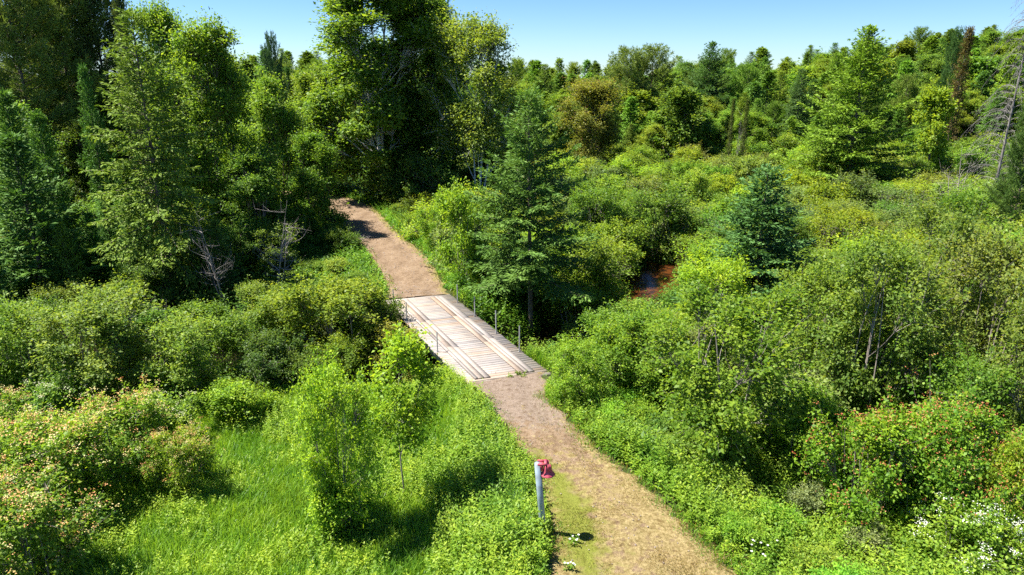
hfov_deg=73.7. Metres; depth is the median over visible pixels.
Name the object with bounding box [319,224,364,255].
alder shrub
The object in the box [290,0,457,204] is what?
aspen tree
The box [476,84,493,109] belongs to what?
conifer tree
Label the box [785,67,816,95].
broadleaf tree
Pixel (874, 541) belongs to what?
leafy bush
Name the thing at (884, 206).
twiggy shrub
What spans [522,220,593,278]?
alder shrub
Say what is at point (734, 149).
alder shrub
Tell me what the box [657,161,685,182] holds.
alder shrub
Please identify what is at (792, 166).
alder shrub
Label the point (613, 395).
leafy bush
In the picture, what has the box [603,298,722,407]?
alder shrub
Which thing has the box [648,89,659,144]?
tamarack tree
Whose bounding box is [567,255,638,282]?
twiggy shrub
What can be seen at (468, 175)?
maple tree
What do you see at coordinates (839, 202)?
alder shrub
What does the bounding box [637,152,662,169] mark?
alder shrub
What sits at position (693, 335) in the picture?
alder shrub
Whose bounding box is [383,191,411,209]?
alder shrub
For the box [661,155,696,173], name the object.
alder shrub
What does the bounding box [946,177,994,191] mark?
alder shrub
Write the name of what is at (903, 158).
alder shrub
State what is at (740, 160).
alder shrub
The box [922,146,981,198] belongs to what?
dead tree
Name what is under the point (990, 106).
hemlock tree
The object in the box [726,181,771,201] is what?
alder shrub
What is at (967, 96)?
maple tree
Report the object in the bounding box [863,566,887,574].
leafy bush
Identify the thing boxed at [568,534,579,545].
daisy clump
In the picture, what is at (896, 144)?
alder shrub
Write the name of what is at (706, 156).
alder shrub
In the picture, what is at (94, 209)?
alder shrub
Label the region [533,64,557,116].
hemlock tree
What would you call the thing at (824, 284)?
alder shrub
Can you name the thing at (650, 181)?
alder shrub
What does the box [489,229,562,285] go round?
alder shrub
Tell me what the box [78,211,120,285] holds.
fir tree
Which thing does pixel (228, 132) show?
fir tree
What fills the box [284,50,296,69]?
conifer tree
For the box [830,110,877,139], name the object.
maple tree
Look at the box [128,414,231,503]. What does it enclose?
flowering shrub
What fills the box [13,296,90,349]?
alder shrub
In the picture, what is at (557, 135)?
broadleaf tree
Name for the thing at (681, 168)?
alder shrub
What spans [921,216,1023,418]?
alder shrub
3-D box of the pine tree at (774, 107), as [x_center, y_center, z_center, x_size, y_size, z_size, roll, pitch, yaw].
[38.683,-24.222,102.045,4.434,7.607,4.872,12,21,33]
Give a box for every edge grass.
[330,192,453,295]
[462,381,756,574]
[483,380,754,574]
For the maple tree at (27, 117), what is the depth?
47.67 m
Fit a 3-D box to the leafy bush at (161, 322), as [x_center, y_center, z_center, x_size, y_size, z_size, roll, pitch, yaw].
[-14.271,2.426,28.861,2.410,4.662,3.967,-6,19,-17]
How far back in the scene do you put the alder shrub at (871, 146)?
85.15 m
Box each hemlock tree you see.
[78,7,245,307]
[277,48,290,63]
[282,54,292,68]
[313,50,321,59]
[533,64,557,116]
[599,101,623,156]
[620,123,638,149]
[651,95,672,146]
[671,56,681,71]
[720,96,739,137]
[744,51,755,69]
[750,98,765,140]
[766,70,790,134]
[773,68,816,148]
[792,99,812,137]
[809,87,843,142]
[828,42,841,58]
[931,38,948,58]
[971,88,1010,138]
[980,44,987,55]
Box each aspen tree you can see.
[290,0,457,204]
[354,0,485,181]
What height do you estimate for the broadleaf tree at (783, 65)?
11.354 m
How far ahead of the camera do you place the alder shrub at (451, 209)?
37.26 m
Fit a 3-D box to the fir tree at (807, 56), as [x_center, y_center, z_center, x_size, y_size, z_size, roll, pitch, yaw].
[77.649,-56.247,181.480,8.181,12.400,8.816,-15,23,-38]
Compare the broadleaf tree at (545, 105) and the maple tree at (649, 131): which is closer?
the maple tree at (649, 131)
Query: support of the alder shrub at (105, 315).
on the ground at (624, 469)
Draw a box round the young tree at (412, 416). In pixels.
[360,321,452,495]
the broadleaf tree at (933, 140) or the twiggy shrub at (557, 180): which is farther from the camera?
the broadleaf tree at (933, 140)
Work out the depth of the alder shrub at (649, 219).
55.61 m
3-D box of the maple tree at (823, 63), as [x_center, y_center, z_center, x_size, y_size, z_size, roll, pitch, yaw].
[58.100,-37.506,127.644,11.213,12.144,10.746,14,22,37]
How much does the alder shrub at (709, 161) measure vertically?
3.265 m
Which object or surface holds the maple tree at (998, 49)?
on the ground at (624, 469)
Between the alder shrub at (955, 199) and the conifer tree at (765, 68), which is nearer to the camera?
the alder shrub at (955, 199)
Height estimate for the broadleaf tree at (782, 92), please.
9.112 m
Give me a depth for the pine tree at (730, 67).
145.34 m
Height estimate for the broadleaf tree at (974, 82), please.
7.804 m
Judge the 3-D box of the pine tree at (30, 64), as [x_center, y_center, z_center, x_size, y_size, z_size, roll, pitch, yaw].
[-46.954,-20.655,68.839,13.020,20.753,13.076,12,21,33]
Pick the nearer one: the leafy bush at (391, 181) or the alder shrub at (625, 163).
the leafy bush at (391, 181)
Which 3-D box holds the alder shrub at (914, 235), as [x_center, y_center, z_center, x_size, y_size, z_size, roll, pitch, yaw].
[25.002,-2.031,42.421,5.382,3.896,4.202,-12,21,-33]
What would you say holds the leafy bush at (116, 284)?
on the ground at (624, 469)
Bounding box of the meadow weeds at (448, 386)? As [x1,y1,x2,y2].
[36,344,553,574]
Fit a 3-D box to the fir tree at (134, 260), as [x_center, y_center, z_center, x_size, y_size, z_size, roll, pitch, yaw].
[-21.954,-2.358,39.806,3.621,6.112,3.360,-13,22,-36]
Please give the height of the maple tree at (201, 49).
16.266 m
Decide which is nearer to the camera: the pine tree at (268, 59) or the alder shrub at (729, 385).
the alder shrub at (729, 385)
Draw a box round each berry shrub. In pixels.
[786,386,959,538]
[866,351,1023,556]
[958,425,1023,557]
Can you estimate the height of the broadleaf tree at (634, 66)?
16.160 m
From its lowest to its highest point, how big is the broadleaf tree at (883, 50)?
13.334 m
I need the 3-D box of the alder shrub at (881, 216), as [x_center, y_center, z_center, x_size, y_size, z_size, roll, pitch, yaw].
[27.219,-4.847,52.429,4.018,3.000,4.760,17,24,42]
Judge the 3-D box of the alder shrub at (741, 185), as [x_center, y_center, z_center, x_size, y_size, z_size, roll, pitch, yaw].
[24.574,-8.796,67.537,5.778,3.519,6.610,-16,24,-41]
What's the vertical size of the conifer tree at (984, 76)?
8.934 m
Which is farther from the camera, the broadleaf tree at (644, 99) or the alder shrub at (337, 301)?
the broadleaf tree at (644, 99)
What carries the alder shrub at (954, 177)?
on the ground at (624, 469)
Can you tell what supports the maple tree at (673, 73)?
on the ground at (624, 469)
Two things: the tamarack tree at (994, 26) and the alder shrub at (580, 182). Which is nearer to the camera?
the alder shrub at (580, 182)
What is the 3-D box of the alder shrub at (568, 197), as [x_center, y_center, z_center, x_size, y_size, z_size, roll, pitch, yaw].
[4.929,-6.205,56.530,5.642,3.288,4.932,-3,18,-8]
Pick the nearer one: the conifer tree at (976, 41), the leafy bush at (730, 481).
the leafy bush at (730, 481)
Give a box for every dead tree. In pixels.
[178,202,234,306]
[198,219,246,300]
[252,202,309,286]
[736,111,743,153]
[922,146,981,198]
[952,0,1023,190]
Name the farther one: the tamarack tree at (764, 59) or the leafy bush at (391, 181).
the tamarack tree at (764, 59)
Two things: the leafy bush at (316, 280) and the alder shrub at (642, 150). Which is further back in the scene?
the alder shrub at (642, 150)
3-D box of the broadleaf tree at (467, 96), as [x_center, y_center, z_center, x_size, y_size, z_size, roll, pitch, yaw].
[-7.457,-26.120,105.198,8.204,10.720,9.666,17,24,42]
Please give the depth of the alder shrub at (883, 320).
30.50 m
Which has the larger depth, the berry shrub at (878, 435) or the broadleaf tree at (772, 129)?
the broadleaf tree at (772, 129)
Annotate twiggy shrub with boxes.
[391,198,466,238]
[530,168,578,205]
[535,150,573,175]
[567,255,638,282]
[584,155,609,172]
[630,160,679,189]
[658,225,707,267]
[686,203,749,238]
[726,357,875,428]
[784,201,826,238]
[806,207,870,268]
[823,223,915,272]
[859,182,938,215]
[868,198,916,220]
[870,209,968,245]
[883,228,951,281]
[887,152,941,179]
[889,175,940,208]
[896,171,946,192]
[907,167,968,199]
[917,281,969,313]
[963,225,1017,278]
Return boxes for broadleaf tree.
[211,98,259,164]
[234,54,263,81]
[253,63,275,78]
[457,89,484,114]
[514,81,551,132]
[539,114,576,157]
[561,69,603,97]
[587,69,606,82]
[601,59,636,86]
[616,81,660,144]
[638,105,677,159]
[645,75,708,160]
[675,104,723,158]
[703,59,735,93]
[748,111,782,152]
[766,80,790,111]
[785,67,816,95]
[788,58,833,81]
[809,46,834,74]
[861,44,895,61]
[867,53,897,102]
[887,33,921,66]
[903,73,965,179]
[956,47,1003,119]
[963,74,989,120]
[967,77,1023,137]
[1004,42,1023,64]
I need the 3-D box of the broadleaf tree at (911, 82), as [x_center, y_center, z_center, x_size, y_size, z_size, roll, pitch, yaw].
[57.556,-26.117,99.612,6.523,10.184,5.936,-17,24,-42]
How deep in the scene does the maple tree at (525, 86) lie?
116.94 m
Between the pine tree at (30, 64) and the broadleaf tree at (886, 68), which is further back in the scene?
the broadleaf tree at (886, 68)
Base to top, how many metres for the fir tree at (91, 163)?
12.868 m
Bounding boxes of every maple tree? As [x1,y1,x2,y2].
[0,96,78,215]
[53,112,130,209]
[59,88,141,190]
[111,5,297,231]
[117,0,228,186]
[130,92,226,219]
[204,140,305,265]
[229,62,321,208]
[273,73,303,115]
[274,59,358,186]
[276,60,295,76]
[282,122,354,234]
[320,109,364,156]
[356,117,440,196]
[454,105,542,191]
[499,75,519,95]
[510,81,532,91]
[520,74,531,86]
[522,135,548,161]
[540,89,571,137]
[553,74,627,167]
[565,104,596,149]
[632,121,672,160]
[653,67,682,97]
[674,57,708,97]
[689,110,726,157]
[698,93,729,142]
[710,109,741,154]
[734,110,773,155]
[784,85,823,115]
[809,53,843,80]
[811,82,854,132]
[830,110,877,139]
[845,81,889,135]
[859,95,897,136]
[881,44,895,57]
[912,48,953,108]
[914,85,977,131]
[919,75,970,114]
[947,110,977,144]
[959,87,983,134]
[968,53,1023,110]
[977,28,1008,48]
[981,42,1013,63]
[984,25,1023,56]
[1001,85,1023,128]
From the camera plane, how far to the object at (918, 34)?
158.21 m
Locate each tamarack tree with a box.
[239,71,252,124]
[249,101,261,127]
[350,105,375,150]
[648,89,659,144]
[682,41,741,136]
[721,64,750,113]
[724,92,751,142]
[758,56,772,87]
[769,23,936,187]
[774,103,788,137]
[777,56,792,74]
[801,44,814,64]
[821,51,846,88]
[868,101,899,149]
[990,24,999,44]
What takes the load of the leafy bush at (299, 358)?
on the ground at (624, 469)
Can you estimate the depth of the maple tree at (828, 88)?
103.39 m
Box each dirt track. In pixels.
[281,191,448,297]
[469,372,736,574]
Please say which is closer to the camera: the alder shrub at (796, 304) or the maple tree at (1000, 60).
the alder shrub at (796, 304)
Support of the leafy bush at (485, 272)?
on the ground at (624, 469)
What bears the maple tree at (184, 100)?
on the ground at (624, 469)
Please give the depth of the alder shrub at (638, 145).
89.81 m
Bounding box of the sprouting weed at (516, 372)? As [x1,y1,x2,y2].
[514,370,526,376]
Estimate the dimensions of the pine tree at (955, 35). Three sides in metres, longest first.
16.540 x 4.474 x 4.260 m
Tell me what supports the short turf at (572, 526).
on the dirt track at (624, 550)
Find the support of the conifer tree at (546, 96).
on the ground at (624, 469)
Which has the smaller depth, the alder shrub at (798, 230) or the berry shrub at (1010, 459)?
the berry shrub at (1010, 459)
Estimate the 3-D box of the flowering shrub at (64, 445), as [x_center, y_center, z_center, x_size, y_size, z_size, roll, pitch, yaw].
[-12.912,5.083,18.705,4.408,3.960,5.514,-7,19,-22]
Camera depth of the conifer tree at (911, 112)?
101.46 m
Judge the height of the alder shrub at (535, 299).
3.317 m
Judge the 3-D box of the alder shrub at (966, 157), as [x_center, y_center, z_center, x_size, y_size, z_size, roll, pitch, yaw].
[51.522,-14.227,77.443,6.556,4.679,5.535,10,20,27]
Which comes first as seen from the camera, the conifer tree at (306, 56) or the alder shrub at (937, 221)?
the alder shrub at (937, 221)
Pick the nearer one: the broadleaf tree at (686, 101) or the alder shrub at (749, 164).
the alder shrub at (749, 164)
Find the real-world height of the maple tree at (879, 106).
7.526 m
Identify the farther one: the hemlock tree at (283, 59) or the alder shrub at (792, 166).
the hemlock tree at (283, 59)
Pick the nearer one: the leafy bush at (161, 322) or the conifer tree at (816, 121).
the leafy bush at (161, 322)
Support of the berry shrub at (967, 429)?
on the ground at (624, 469)
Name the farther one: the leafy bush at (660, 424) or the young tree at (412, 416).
the leafy bush at (660, 424)
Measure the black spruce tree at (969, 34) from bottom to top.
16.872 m
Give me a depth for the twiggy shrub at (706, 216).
49.08 m
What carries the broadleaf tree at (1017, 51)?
on the ground at (624, 469)
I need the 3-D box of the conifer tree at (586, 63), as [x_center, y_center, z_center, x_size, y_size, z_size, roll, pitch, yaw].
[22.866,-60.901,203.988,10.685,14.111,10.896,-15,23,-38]
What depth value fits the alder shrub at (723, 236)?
43.26 m
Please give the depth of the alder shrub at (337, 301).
32.05 m
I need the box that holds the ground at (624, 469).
[2,77,1021,574]
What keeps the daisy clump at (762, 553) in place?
on the ground at (624, 469)
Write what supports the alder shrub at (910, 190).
on the ground at (624, 469)
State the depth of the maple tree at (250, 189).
42.60 m
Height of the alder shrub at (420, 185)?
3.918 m
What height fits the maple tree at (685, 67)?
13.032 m
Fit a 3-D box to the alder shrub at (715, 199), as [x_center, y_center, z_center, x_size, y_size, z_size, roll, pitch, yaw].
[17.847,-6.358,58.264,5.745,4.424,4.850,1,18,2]
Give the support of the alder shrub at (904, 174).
on the ground at (624, 469)
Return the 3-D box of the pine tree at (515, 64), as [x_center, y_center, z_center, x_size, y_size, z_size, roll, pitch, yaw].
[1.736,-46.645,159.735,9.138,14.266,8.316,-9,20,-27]
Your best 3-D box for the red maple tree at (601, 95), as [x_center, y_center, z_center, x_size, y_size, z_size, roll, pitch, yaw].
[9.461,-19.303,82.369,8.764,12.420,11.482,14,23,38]
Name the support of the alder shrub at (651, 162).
on the ground at (624, 469)
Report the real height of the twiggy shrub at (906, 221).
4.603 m
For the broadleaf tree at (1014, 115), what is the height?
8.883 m
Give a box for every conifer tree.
[234,59,260,84]
[248,54,261,70]
[254,51,276,72]
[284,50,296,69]
[293,50,314,81]
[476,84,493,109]
[506,88,526,128]
[520,59,551,97]
[521,60,535,78]
[524,107,547,149]
[530,80,547,116]
[540,91,552,120]
[548,67,555,76]
[549,71,570,95]
[556,89,565,102]
[567,65,580,79]
[567,73,577,99]
[581,59,591,78]
[584,72,594,77]
[587,62,601,75]
[590,79,626,146]
[619,96,645,146]
[637,110,654,148]
[658,77,673,105]
[723,81,765,138]
[740,61,768,116]
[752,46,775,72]
[756,48,775,75]
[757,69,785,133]
[760,64,774,110]
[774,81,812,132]
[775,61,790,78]
[776,115,801,149]
[805,113,828,141]
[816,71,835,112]
[882,108,911,147]
[883,84,893,104]
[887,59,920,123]
[887,86,922,137]
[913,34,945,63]
[935,32,942,49]
[938,28,957,60]
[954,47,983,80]
[961,35,980,80]
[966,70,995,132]
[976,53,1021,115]
[977,26,993,47]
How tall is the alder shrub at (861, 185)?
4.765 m
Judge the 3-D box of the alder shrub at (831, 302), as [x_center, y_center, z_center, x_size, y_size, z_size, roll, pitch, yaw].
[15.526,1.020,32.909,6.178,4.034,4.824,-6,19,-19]
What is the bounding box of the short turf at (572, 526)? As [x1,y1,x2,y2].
[527,412,728,574]
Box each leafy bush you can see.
[0,219,35,268]
[82,265,167,344]
[103,288,182,362]
[139,294,206,364]
[154,215,210,268]
[164,298,229,344]
[199,371,281,421]
[256,200,324,247]
[262,347,322,390]
[275,247,313,262]
[285,258,324,278]
[289,274,330,294]
[304,473,382,542]
[306,253,337,265]
[320,300,365,329]
[321,256,356,274]
[333,266,374,290]
[362,315,422,382]
[374,166,420,205]
[477,259,516,300]
[587,393,630,427]
[598,387,627,406]
[605,381,659,410]
[623,396,665,433]
[641,411,679,440]
[650,435,700,460]
[703,458,772,506]
[712,508,777,555]
[719,446,779,493]
[739,495,809,556]
[744,370,853,479]
[780,536,857,574]
[783,473,830,531]
[807,552,883,574]
[837,517,897,574]
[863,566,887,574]
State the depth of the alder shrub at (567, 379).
23.86 m
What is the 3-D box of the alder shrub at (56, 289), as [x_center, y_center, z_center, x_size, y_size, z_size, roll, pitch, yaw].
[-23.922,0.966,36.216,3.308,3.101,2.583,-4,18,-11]
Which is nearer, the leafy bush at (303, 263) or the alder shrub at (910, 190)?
the leafy bush at (303, 263)
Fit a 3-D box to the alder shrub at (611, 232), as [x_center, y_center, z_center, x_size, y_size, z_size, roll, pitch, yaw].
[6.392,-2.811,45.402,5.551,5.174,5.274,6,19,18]
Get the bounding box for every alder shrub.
[0,290,83,370]
[0,290,95,399]
[8,277,167,405]
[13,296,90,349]
[25,276,93,311]
[70,195,129,245]
[110,244,183,308]
[137,298,231,399]
[158,325,214,367]
[181,211,265,281]
[197,294,270,378]
[231,326,315,391]
[234,273,291,324]
[237,282,317,356]
[239,215,302,282]
[256,258,402,374]
[258,200,315,236]
[280,343,397,531]
[304,324,368,386]
[316,222,354,245]
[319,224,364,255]
[354,281,408,349]
[382,147,462,206]
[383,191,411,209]
[386,203,411,219]
[395,206,421,229]
[397,188,437,220]
[410,192,450,254]
[411,178,429,197]
[412,216,500,276]
[430,167,501,284]
[431,178,481,194]
[438,196,484,221]
[440,176,488,196]
[454,183,510,210]
[455,164,499,185]
[475,152,509,164]
[475,187,512,212]
[478,230,521,276]
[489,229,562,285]
[493,204,535,233]
[510,256,569,306]
[518,211,578,251]
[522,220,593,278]
[524,192,572,218]
[535,270,631,337]
[539,325,609,411]
[540,161,591,191]
[551,225,645,311]
[552,196,602,252]
[557,191,597,210]
[558,306,626,342]
[559,174,599,196]
[563,173,632,248]
[569,157,606,180]
[570,188,653,243]
[575,299,630,360]
[579,208,650,278]
[581,317,650,393]
[583,163,631,189]
[592,172,627,201]
[597,153,639,184]
[600,140,630,163]
[603,294,685,327]
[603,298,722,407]
[608,147,654,178]
[610,183,642,212]
[619,176,708,264]
[621,171,663,214]
[621,211,650,227]
[625,140,650,155]
[626,177,669,195]
[627,300,721,364]
[628,266,829,472]
[629,144,668,163]
[634,154,661,178]
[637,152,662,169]
[637,169,679,191]
[641,210,664,239]
[649,204,708,245]
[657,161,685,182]
[658,308,792,393]
[659,345,748,400]
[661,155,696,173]
[664,234,775,300]
[668,165,724,205]
[669,156,708,188]
[672,142,701,171]
[672,235,764,349]
[678,141,712,165]
[681,203,716,242]
[686,198,715,210]
[695,208,780,255]
[699,195,764,235]
[701,155,729,173]
[702,161,738,191]
[702,185,741,227]
[703,156,743,185]
[704,172,738,195]
[715,285,809,347]
[717,140,751,156]
[718,152,739,159]
[724,154,755,185]
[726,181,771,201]
[730,178,777,193]
[731,152,784,185]
[741,150,773,171]
[744,138,784,159]
[753,279,821,325]
[754,236,860,277]
[756,169,813,188]
[757,184,824,208]
[760,211,821,255]
[764,254,890,382]
[767,150,790,169]
[768,129,806,161]
[772,195,802,209]
[778,158,821,184]
[784,145,824,158]
[786,313,861,357]
[787,155,815,177]
[787,180,826,200]
[789,209,869,251]
[791,145,826,158]
[795,264,905,325]
[796,192,875,245]
[797,174,867,213]
[799,154,854,184]
[805,217,977,429]
[808,198,880,248]
[817,197,867,209]
[824,165,879,210]
[833,228,919,288]
[849,138,884,153]
[854,180,900,205]
[858,157,894,182]
[858,326,927,384]
[860,207,889,233]
[861,313,903,342]
[863,216,902,234]
[869,343,959,409]
[870,150,911,179]
[876,139,906,152]
[878,178,932,188]
[878,296,948,328]
[879,195,944,235]
[880,188,1021,371]
[881,222,938,282]
[892,178,928,206]
[895,206,971,240]
[897,171,924,179]
[902,128,925,150]
[909,155,957,172]
[913,139,959,169]
[914,339,1023,454]
[921,177,978,205]
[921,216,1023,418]
[924,263,1021,309]
[929,173,976,190]
[933,181,1014,221]
[937,168,983,183]
[938,186,991,220]
[943,140,998,176]
[944,212,992,233]
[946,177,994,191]
[947,141,961,164]
[951,137,991,165]
[963,164,1004,180]
[967,214,1023,284]
[968,331,1023,392]
[969,129,994,144]
[973,175,1023,201]
[974,130,1011,155]
[975,260,1023,442]
[976,160,1021,180]
[976,216,1023,239]
[984,146,1015,168]
[985,202,1021,227]
[994,204,1023,235]
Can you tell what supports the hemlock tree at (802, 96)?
on the ground at (624, 469)
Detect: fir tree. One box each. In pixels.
[0,87,84,256]
[0,131,112,304]
[0,261,22,303]
[7,231,34,290]
[20,108,115,286]
[45,218,95,310]
[75,62,126,228]
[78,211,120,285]
[93,192,135,273]
[108,198,168,280]
[220,104,253,192]
[551,57,573,95]
[668,81,682,146]
[799,52,811,67]
[801,78,823,144]
[913,109,930,138]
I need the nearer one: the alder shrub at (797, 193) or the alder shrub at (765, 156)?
the alder shrub at (797, 193)
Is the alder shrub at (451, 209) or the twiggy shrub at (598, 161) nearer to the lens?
the alder shrub at (451, 209)
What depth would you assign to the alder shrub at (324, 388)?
17.49 m
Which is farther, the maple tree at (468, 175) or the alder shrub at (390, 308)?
the maple tree at (468, 175)
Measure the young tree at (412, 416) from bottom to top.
6.218 m
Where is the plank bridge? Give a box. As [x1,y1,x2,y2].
[387,284,550,382]
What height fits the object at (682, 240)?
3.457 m
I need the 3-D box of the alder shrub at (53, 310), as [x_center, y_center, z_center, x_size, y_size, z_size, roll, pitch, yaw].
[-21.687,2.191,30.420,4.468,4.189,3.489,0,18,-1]
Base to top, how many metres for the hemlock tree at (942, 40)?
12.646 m
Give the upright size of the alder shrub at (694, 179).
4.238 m
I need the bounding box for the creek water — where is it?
[70,242,696,386]
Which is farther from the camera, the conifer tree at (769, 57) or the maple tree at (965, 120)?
the conifer tree at (769, 57)
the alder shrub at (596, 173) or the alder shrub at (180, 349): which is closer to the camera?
the alder shrub at (180, 349)
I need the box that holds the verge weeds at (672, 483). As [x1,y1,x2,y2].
[422,309,1023,574]
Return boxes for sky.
[2,0,1023,77]
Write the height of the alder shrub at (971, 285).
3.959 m
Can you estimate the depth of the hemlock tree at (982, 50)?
123.53 m
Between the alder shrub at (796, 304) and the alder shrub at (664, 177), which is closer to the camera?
the alder shrub at (796, 304)
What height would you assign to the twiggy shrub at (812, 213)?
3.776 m
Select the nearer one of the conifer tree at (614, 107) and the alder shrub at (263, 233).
the alder shrub at (263, 233)
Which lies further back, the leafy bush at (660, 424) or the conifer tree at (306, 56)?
the conifer tree at (306, 56)
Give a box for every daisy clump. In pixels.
[562,561,576,570]
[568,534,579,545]
[750,539,777,573]
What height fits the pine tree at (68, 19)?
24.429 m
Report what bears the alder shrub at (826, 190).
on the ground at (624, 469)
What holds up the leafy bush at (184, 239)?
on the ground at (624, 469)
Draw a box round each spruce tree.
[109,0,168,257]
[285,67,292,103]
[457,85,600,332]
[670,162,821,332]
[725,98,735,157]
[739,99,749,162]
[944,26,974,146]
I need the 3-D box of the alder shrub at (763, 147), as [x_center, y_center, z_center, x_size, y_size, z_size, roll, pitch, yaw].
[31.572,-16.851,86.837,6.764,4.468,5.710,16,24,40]
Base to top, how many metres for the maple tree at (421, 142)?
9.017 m
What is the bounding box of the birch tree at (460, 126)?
[414,0,526,188]
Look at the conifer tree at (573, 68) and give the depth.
184.91 m
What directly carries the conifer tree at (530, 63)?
on the ground at (624, 469)
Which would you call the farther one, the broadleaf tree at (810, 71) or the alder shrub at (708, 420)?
the broadleaf tree at (810, 71)
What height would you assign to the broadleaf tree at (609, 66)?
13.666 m
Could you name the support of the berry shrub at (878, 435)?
on the ground at (624, 469)
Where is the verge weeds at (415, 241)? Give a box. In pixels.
[221,181,541,336]
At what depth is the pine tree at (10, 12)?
54.84 m
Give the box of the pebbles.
[339,200,705,570]
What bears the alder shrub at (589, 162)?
on the ground at (624, 469)
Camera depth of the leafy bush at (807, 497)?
18.64 m
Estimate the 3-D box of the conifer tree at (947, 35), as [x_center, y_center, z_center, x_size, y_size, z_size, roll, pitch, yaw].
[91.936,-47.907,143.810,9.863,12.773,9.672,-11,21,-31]
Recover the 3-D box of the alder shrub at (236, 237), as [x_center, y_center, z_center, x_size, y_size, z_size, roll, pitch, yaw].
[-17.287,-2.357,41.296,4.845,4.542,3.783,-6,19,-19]
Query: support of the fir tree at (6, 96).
on the ground at (624, 469)
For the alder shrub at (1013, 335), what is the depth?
21.41 m
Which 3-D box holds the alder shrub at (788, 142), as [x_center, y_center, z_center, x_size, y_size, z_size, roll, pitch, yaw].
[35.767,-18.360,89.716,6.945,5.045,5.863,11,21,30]
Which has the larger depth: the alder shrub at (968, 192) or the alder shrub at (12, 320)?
the alder shrub at (968, 192)
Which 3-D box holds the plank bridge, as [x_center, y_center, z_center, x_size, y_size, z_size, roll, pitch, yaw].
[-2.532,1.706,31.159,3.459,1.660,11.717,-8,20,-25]
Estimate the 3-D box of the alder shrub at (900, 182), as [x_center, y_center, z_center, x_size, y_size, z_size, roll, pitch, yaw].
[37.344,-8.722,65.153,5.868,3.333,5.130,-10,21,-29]
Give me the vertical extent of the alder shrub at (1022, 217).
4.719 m
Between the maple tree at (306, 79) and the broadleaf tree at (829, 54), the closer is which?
the maple tree at (306, 79)
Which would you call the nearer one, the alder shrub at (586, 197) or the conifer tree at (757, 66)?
the alder shrub at (586, 197)
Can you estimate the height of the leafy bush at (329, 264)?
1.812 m
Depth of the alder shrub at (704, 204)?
61.65 m
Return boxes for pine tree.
[0,0,101,176]
[0,0,128,178]
[0,0,134,164]
[46,0,142,161]
[260,29,290,168]
[272,66,294,91]
[303,58,327,70]
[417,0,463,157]
[506,57,530,82]
[564,61,583,78]
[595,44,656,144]
[619,42,682,119]
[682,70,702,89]
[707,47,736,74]
[716,73,740,111]
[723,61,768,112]
[725,63,737,95]
[763,100,785,146]
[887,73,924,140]
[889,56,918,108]
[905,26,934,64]
[930,25,966,128]
[977,102,1023,233]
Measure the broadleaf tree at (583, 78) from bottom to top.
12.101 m
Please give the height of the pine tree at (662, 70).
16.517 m
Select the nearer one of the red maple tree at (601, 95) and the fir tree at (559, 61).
the red maple tree at (601, 95)
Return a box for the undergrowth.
[0,142,1022,495]
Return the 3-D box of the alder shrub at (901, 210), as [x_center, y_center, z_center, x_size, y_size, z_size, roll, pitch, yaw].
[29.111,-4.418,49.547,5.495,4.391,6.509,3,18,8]
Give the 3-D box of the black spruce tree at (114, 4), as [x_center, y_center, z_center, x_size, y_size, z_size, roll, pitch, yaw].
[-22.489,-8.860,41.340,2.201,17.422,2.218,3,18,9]
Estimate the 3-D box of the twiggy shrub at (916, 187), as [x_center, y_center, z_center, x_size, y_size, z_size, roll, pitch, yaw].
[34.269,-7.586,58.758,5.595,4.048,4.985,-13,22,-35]
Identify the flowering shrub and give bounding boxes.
[0,382,58,477]
[0,395,123,541]
[0,452,120,574]
[10,373,180,498]
[16,360,97,418]
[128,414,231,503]
[130,385,205,435]
[884,495,941,543]
[894,487,1023,574]
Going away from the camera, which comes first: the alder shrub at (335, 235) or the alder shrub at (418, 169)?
the alder shrub at (335, 235)
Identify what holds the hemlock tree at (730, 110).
on the ground at (624, 469)
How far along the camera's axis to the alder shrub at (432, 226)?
44.47 m
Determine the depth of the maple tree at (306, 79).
62.67 m
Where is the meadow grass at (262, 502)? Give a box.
[0,345,555,574]
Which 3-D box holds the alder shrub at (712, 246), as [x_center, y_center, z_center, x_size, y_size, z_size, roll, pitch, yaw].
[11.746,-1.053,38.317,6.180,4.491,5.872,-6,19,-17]
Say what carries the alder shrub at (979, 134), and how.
on the ground at (624, 469)
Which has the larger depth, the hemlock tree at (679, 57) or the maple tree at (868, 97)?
the hemlock tree at (679, 57)
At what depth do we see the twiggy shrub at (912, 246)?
38.66 m
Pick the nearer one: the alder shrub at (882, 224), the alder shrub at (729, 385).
the alder shrub at (729, 385)
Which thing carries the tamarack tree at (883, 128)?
on the ground at (624, 469)
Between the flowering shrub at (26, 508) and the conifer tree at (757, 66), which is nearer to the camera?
the flowering shrub at (26, 508)
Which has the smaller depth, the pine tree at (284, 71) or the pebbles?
the pebbles
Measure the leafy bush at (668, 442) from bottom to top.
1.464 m
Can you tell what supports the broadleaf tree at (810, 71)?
on the ground at (624, 469)
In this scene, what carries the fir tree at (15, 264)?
on the ground at (624, 469)

